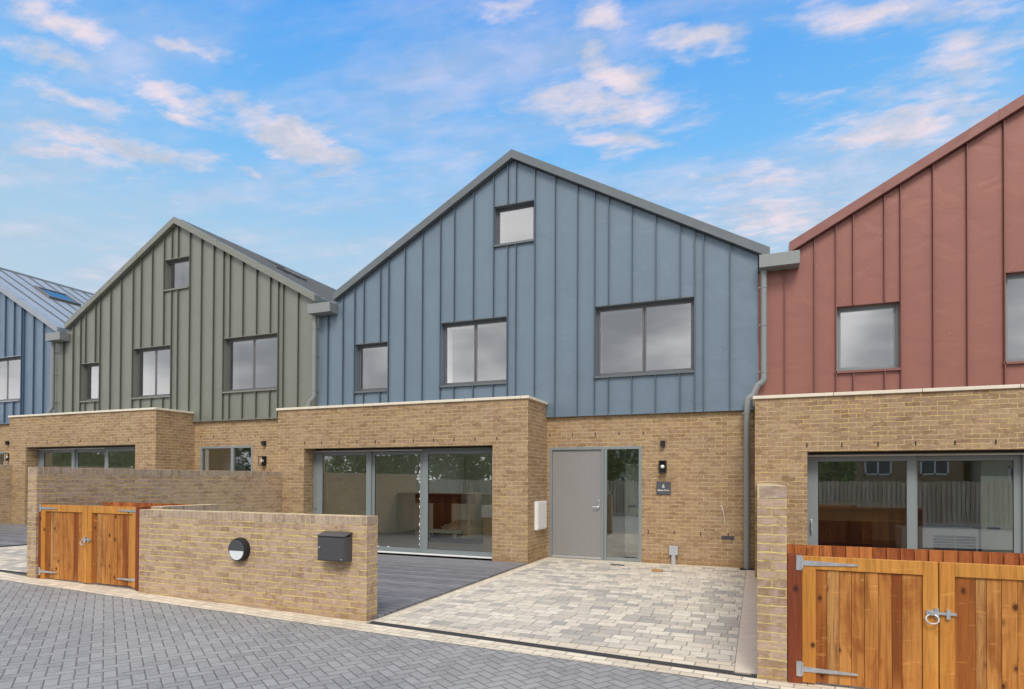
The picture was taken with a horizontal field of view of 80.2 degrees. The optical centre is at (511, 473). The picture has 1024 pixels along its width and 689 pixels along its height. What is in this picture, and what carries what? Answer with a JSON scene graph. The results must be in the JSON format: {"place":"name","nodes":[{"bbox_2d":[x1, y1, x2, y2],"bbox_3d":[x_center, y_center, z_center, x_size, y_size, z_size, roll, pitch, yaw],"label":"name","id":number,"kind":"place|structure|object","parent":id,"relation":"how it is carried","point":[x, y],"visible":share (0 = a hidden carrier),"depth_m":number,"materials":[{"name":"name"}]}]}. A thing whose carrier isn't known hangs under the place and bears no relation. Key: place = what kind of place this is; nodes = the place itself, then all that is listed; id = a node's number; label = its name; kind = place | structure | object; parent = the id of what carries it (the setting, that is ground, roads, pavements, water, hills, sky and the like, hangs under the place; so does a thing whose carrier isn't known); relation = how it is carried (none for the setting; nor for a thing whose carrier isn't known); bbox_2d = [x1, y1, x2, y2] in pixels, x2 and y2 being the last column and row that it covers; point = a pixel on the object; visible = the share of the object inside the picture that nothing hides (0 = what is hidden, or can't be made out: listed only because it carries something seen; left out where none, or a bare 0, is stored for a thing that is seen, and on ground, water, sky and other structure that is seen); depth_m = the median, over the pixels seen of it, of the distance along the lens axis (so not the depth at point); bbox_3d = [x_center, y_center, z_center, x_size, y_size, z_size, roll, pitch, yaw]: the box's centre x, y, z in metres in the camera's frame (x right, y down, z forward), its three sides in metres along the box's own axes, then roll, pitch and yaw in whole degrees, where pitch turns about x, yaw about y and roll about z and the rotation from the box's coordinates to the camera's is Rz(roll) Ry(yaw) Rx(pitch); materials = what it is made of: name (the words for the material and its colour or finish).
{"place":"outdoors","nodes":[
{"label":"outdoors","id":0,"kind":"place"},
{"bbox_2d":[0,544,26,572],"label":"driveway","id":1,"kind":"structure","parent":0,"point":[13,557],"depth_m":11.52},
{"bbox_2d":[0,523,26,545],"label":"deck","id":2,"kind":"structure","parent":1,"relation":"on","point":[13,534],"depth_m":15.35,"materials":[{"name":"grey"}]},
{"bbox_2d":[0,570,26,575],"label":"drain channel","id":3,"kind":"object","parent":1,"relation":"on","point":[13,572],"visible":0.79,"depth_m":10.00,"materials":[{"name":"grey metal"}]},
{"bbox_2d":[0,580,775,688],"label":"road","id":4,"kind":"structure","parent":0,"point":[54,638],"depth_m":5.70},
{"bbox_2d":[0,572,377,628],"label":"kerb","id":5,"kind":"structure","parent":4,"relation":"on","point":[119,591],"depth_m":8.03,"materials":[{"name":"beige concrete"}]},
{"bbox_2d":[351,623,756,685],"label":"kerb","id":6,"kind":"structure","parent":4,"relation":"on","point":[402,632],"depth_m":5.88,"materials":[{"name":"beige concrete"}]},
{"bbox_2d":[757,679,872,688],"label":"kerb","id":7,"kind":"structure","parent":4,"relation":"on","point":[780,684],"depth_m":4.99,"materials":[{"name":"beige concrete"}]},
{"bbox_2d":[6,540,980,685],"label":"ground","id":8,"kind":"structure","parent":0,"point":[883,544],"depth_m":15.90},
{"bbox_2d":[0,465,10,523],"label":"garden wall","id":9,"kind":"structure","parent":8,"relation":"on","point":[5,494],"depth_m":18.18,"materials":[{"name":"brick"}]},
{"bbox_2d":[27,467,281,586],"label":"garden wall","id":10,"kind":"structure","parent":8,"relation":"on","point":[250,491],"depth_m":11.20,"materials":[{"name":"brick"}]},
{"bbox_2d":[38,504,150,590],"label":"wooden gate","id":11,"kind":"structure","parent":10,"relation":"attached to","point":[90,544],"depth_m":9.09,"materials":[{"name":"wood"}]},
{"bbox_2d":[8,217,336,524],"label":"terraced house","id":12,"kind":"structure","parent":8,"relation":"on","point":[222,327],"depth_m":17.19,"materials":[{"name":"green metal"}]},
{"bbox_2d":[38,445,134,467],"bbox_3d":[-12.150,0.394,17.560,4.700,2.385,0.132,0,-1,22],"label":"patio door","id":13,"kind":"structure","parent":12,"relation":"in","point":[75,451],"depth_m":17.79,"materials":[{"name":"white plastic"}]},
{"bbox_2d":[79,362,98,402],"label":"window","id":14,"kind":"structure","parent":12,"relation":"in","point":[91,370],"depth_m":19.08,"materials":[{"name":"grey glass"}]},
{"bbox_2d":[131,344,169,399],"bbox_3d":[-10.432,-2.946,17.937,1.617,1.517,0.525,0,-1,22],"label":"window","id":15,"kind":"structure","parent":12,"relation":"in","point":[143,356],"depth_m":18.12,"materials":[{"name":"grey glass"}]},
{"bbox_2d":[163,255,188,291],"bbox_3d":[-9.520,-5.711,17.605,0.997,0.927,0.525,0,-1,22],"label":"window","id":16,"kind":"structure","parent":12,"relation":"in","point":[174,266],"depth_m":17.68,"materials":[{"name":"grey glass"}]},
{"bbox_2d":[200,445,252,470],"bbox_3d":[-7.765,0.439,16.953,1.910,2.380,0.550,0,-1,22],"label":"front door","id":17,"kind":"structure","parent":12,"relation":"in","point":[233,461],"depth_m":17.07,"materials":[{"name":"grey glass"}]},
{"bbox_2d":[221,332,276,393],"bbox_3d":[-6.958,-2.951,16.538,1.947,1.527,0.525,0,-1,22],"label":"window","id":18,"kind":"structure","parent":12,"relation":"in","point":[233,344],"depth_m":16.72,"materials":[{"name":"grey metal"}]},
{"bbox_2d":[258,456,266,465],"bbox_3d":[-6.624,-0.335,16.131,0.140,0.250,0.150,0,-1,22],"label":"wall lantern","id":19,"kind":"object","parent":12,"relation":"attached to","point":[264,461],"depth_m":16.14,"materials":[{"name":"black metal"}]},
{"bbox_2d":[306,302,337,406],"bbox_3d":[-4.914,-1.359,15.332,1.031,5.765,0.380,0,-1,22],"label":"downpipe","id":20,"kind":"object","parent":12,"relation":"attached to","point":[315,310],"visible":0.53,"depth_m":15.31,"materials":[{"name":"grey metal"}]},
{"bbox_2d":[151,504,219,510],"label":"garden wall","id":21,"kind":"structure","parent":8,"relation":"on","point":[211,507],"depth_m":9.24,"materials":[{"name":"brick"}]},
{"bbox_2d":[139,509,377,621],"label":"garden wall","id":22,"kind":"structure","parent":8,"relation":"on","point":[186,555],"depth_m":7.75,"materials":[{"name":"brick"}]},
{"bbox_2d":[228,537,249,560],"bbox_3d":[-3.523,0.981,7.835,0.304,0.304,0.095,0,-1,22],"label":"bulkhead light","id":23,"kind":"object","parent":22,"relation":"attached to","point":[238,549],"visible":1,"depth_m":7.79,"materials":[{"name":"black glass"}]},
{"bbox_2d":[317,531,352,561],"bbox_3d":[-2.112,0.866,7.233,0.407,0.342,0.160,0,-1,22],"label":"letterbox","id":24,"kind":"object","parent":22,"relation":"attached to","point":[335,546],"visible":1,"depth_m":7.17,"materials":[{"name":"metal"}]},
{"bbox_2d":[318,538,343,560],"bbox_3d":[-2.135,0.894,7.170,0.367,0.263,0.006,0,-1,22],"label":"box door","id":25,"kind":"structure","parent":24,"relation":"in","point":[332,549],"depth_m":7.16,"materials":[{"name":"grey metal"}]},
{"bbox_2d":[97,552,526,619],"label":"deck","id":26,"kind":"structure","parent":8,"relation":"on","point":[405,582],"depth_m":10.44,"materials":[{"name":"grey"}]},
{"bbox_2d":[103,502,194,506],"bbox_3d":[-5.960,1.128,10.116,2.295,1.270,0.140,0,-1,22],"label":"board fence","id":27,"kind":"object","parent":26,"relation":"on","point":[121,504],"visible":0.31,"depth_m":10.21,"materials":[{"name":"brown wood"}]},
{"bbox_2d":[276,149,769,567],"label":"terraced house","id":28,"kind":"structure","parent":8,"relation":"on","point":[572,349],"depth_m":13.16,"materials":[{"name":"blue metal"}]},
{"bbox_2d":[354,341,386,393],"bbox_3d":[-3.369,-2.591,15.089,1.007,1.227,0.525,0,-1,22],"label":"window","id":29,"kind":"structure","parent":28,"relation":"in","point":[363,351],"depth_m":15.17,"materials":[{"name":"grey metal"}]},
{"bbox_2d":[313,446,492,558],"bbox_3d":[-2.496,0.604,13.646,4.835,2.405,0.175,0,-1,22],"label":"patio door","id":30,"kind":"structure","parent":28,"relation":"in","point":[424,452],"depth_m":13.59,"materials":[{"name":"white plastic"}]},
{"bbox_2d":[428,534,482,543],"bbox_3d":[-1.442,1.750,16.164,1.750,0.125,0.950,0,-1,22],"label":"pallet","id":31,"kind":"object","parent":28,"relation":"on","point":[434,538],"visible":0.5,"depth_m":15.71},
{"bbox_2d":[428,529,463,537],"bbox_3d":[-1.805,1.571,15.930,1.150,0.205,0.160,0,-1,22],"label":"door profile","id":32,"kind":"object","parent":31,"relation":"on","point":[455,533],"depth_m":15.82,"materials":[{"name":"grey metal"}]},
{"bbox_2d":[437,520,482,538],"bbox_3d":[-1.148,1.458,16.144,1.931,0.462,0.872,0,-1,22],"label":"dust sheet","id":33,"kind":"object","parent":31,"relation":"on","point":[472,529],"visible":0.69,"depth_m":15.87,"materials":[{"name":"beige fabric"}]},
{"bbox_2d":[438,316,506,387],"bbox_3d":[-0.813,-2.754,14.062,1.717,1.522,0.525,0,-1,22],"label":"window","id":34,"kind":"structure","parent":28,"relation":"in","point":[448,329],"depth_m":14.09,"materials":[{"name":"grey metal"}]},
{"bbox_2d":[483,518,491,550],"bbox_3d":[-0.289,1.413,14.060,0.640,0.765,0.400,0,-1,22],"label":"packing box","id":35,"kind":"object","parent":28,"relation":"on","point":[487,534],"visible":0.21,"depth_m":13.96,"materials":[{"name":"cardboard"}]},
{"bbox_2d":[481,504,491,517],"bbox_3d":[-0.282,0.879,14.064,0.730,0.298,0.500,0,-1,22],"label":"packing box","id":36,"kind":"object","parent":35,"relation":"on","point":[486,511],"visible":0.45,"depth_m":13.92,"materials":[{"name":"white plastic"}]},
{"bbox_2d":[492,199,533,247],"bbox_3d":[0.122,-5.548,13.720,1.007,0.932,0.525,0,-1,22],"label":"window","id":37,"kind":"structure","parent":28,"relation":"in","point":[503,213],"depth_m":13.76,"materials":[{"name":"grey metal"}]},
{"bbox_2d":[534,501,546,529],"bbox_3d":[0.604,0.875,12.726,0.081,0.590,0.580,0,-1,22],"label":"meter box","id":38,"kind":"object","parent":28,"relation":"attached to","point":[540,515],"visible":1,"depth_m":12.58,"materials":[{"name":"white plastic"}]},
{"bbox_2d":[538,502,546,528],"bbox_3d":[0.639,0.874,12.712,0.006,0.530,0.520,0,-1,22],"label":"cabinet door","id":39,"kind":"structure","parent":38,"relation":"in","point":[542,507],"depth_m":12.70,"materials":[{"name":"white plastic"}]},
{"bbox_2d":[549,446,641,561],"bbox_3d":[1.743,0.631,12.856,1.990,2.390,0.144,0,-1,22],"label":"front door","id":40,"kind":"structure","parent":28,"relation":"in","point":[578,476],"depth_m":12.97,"materials":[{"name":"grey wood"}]},
{"bbox_2d":[625,464,638,556],"bbox_3d":[2.803,0.799,13.227,0.680,2.030,0.050,0,-1,22],"label":"interior door","id":41,"kind":"structure","parent":28,"relation":"in","point":[631,470],"depth_m":13.27,"materials":[{"name":"grey glass"}]},
{"bbox_2d":[593,296,693,378],"bbox_3d":[2.751,-2.756,12.626,2.052,1.527,0.525,0,-1,22],"label":"window","id":42,"kind":"structure","parent":28,"relation":"in","point":[644,308],"depth_m":12.55,"materials":[{"name":"grey metal"}]},
{"bbox_2d":[658,460,666,472],"bbox_3d":[3.032,-0.135,12.241,0.140,0.250,0.150,0,-1,22],"label":"wall lantern","id":43,"kind":"object","parent":28,"relation":"attached to","point":[662,466],"depth_m":12.23,"materials":[{"name":"black metal"}]},
{"bbox_2d":[656,482,670,494],"bbox_3d":[3.062,0.295,12.287,0.282,0.260,0.019,0,-1,22],"label":"house sign","id":44,"kind":"object","parent":28,"relation":"attached to","point":[663,487],"visible":1,"depth_m":12.28,"materials":[{"name":"stone"}]},
{"bbox_2d":[669,546,677,564],"bbox_3d":[3.232,1.640,12.162,0.170,0.370,0.105,0,-1,22],"label":"junction box","id":45,"kind":"object","parent":28,"relation":"attached to","point":[673,551],"visible":1,"depth_m":12.13,"materials":[{"name":"grey plastic"}]},
{"bbox_2d":[721,536,733,539],"bbox_3d":[4.199,1.253,11.827,0.235,0.075,0.011,0,-1,22],"label":"air brick","id":46,"kind":"object","parent":28,"relation":"attached to","point":[727,537],"visible":1,"depth_m":11.83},
{"bbox_2d":[740,250,799,569],"bbox_3d":[4.825,-1.124,11.407,1.031,5.895,0.380,0,-1,22],"label":"downpipe","id":47,"kind":"object","parent":28,"relation":"attached to","point":[787,260],"visible":0.99,"depth_m":11.42,"materials":[{"name":"grey metal"}]},
{"bbox_2d":[367,621,756,678],"bbox_3d":[0.207,1.754,6.176,4.257,0.026,0.120,0,-1,27],"label":"drain channel","id":48,"kind":"object","parent":8,"relation":"on","point":[693,667],"visible":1,"depth_m":5.98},
{"bbox_2d":[757,483,786,688],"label":"garden wall","id":49,"kind":"structure","parent":8,"relation":"on","point":[771,581],"depth_m":5.12,"materials":[{"name":"brick"}]},
{"bbox_2d":[787,553,1023,688],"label":"wooden gate","id":50,"kind":"structure","parent":49,"relation":"attached to","point":[889,624],"depth_m":4.77,"materials":[{"name":"wood"}]},
{"bbox_2d":[753,94,1023,576],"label":"terraced house","id":51,"kind":"structure","parent":8,"relation":"on","point":[888,399],"depth_m":10.52,"materials":[{"name":"red metal"}]},
{"bbox_2d":[835,300,900,373],"bbox_3d":[6.463,-2.439,11.128,1.037,1.242,0.525,0,-1,22],"label":"window","id":52,"kind":"structure","parent":51,"relation":"in","point":[893,308],"depth_m":11.02,"materials":[{"name":"grey metal"}]},
{"bbox_2d":[807,450,1023,552],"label":"patio door","id":53,"kind":"structure","parent":51,"relation":"in","point":[911,458],"depth_m":9.98,"materials":[{"name":"white plastic"}]},
{"bbox_2d":[980,476,1012,556],"bbox_3d":[8.353,1.016,10.235,0.750,1.940,0.050,0,-1,22],"label":"interior door","id":54,"kind":"structure","parent":51,"relation":"in","point":[996,492],"depth_m":10.28,"materials":[{"name":"white wood"}]},
{"bbox_2d":[1002,270,1023,364],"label":"window","id":55,"kind":"structure","parent":51,"relation":"in","point":[1013,278],"depth_m":10.26,"materials":[{"name":"grey metal"}]},
{"bbox_2d":[787,544,1023,565],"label":"board fence","id":56,"kind":"object","parent":8,"relation":"on","point":[976,557],"visible":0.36,"depth_m":5.65,"materials":[{"name":"brown wood"}]},
{"bbox_2d":[896,526,978,551],"bbox_3d":[7.267,1.373,10.416,1.100,0.900,0.416,0,-1,22],"label":"heat pump","id":57,"kind":"object","parent":8,"relation":"on","point":[950,538],"visible":0.4,"depth_m":10.22,"materials":[{"name":"grey plastic"}]},
{"bbox_2d":[0,0,1023,460],"label":"sky","id":58,"kind":"structure","parent":0,"point":[309,137],"materials":[{"name":"blue"}]},
{"bbox_2d":[376,557,739,670],"bbox_3d":[1.362,1.784,9.303,4.049,0.001,6.883,0,-1,22],"label":"driveway border","id":59,"kind":"object","parent":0,"point":[663,657],"visible":0.94,"depth_m":6.52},
{"bbox_2d":[392,559,745,662],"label":"driveway","id":60,"kind":"structure","parent":0,"point":[689,611],"depth_m":7.98,"materials":[{"name":"beige stone"}]},
{"bbox_2d":[734,568,756,674],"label":"path","id":61,"kind":"structure","parent":0,"point":[746,658],"depth_m":6.74,"materials":[{"name":"concrete"}]},
{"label":"driveway","id":62,"kind":"structure","parent":0,"visible":0},
{"bbox_2d":[0,267,169,467],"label":"terraced house","id":63,"kind":"structure","parent":62,"relation":"on","point":[34,311],"depth_m":20.27,"materials":[{"name":"blue metal"}]},
{"bbox_2d":[0,452,4,464],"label":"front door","id":64,"kind":"structure","parent":63,"relation":"in","point":[2,462],"depth_m":21.25,"materials":[{"name":"grey metal"}]},
{"bbox_2d":[3,453,8,460],"bbox_3d":[-16.808,-0.545,20.235,0.140,0.250,0.150,0,-1,22],"label":"wall lantern","id":65,"kind":"object","parent":63,"relation":"attached to","point":[6,457],"depth_m":20.19,"materials":[{"name":"black metal"}]},
{"bbox_2d":[0,355,20,402],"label":"window","id":66,"kind":"structure","parent":63,"relation":"in","point":[10,360],"depth_m":20.51,"materials":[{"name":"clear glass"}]},
{"bbox_2d":[45,332,69,412],"bbox_3d":[-14.431,-1.434,19.165,1.031,5.915,0.380,0,-1,22],"label":"downpipe","id":67,"kind":"object","parent":63,"relation":"attached to","point":[53,338],"visible":0.59,"depth_m":19.15,"materials":[{"name":"grey metal"}]}
]}

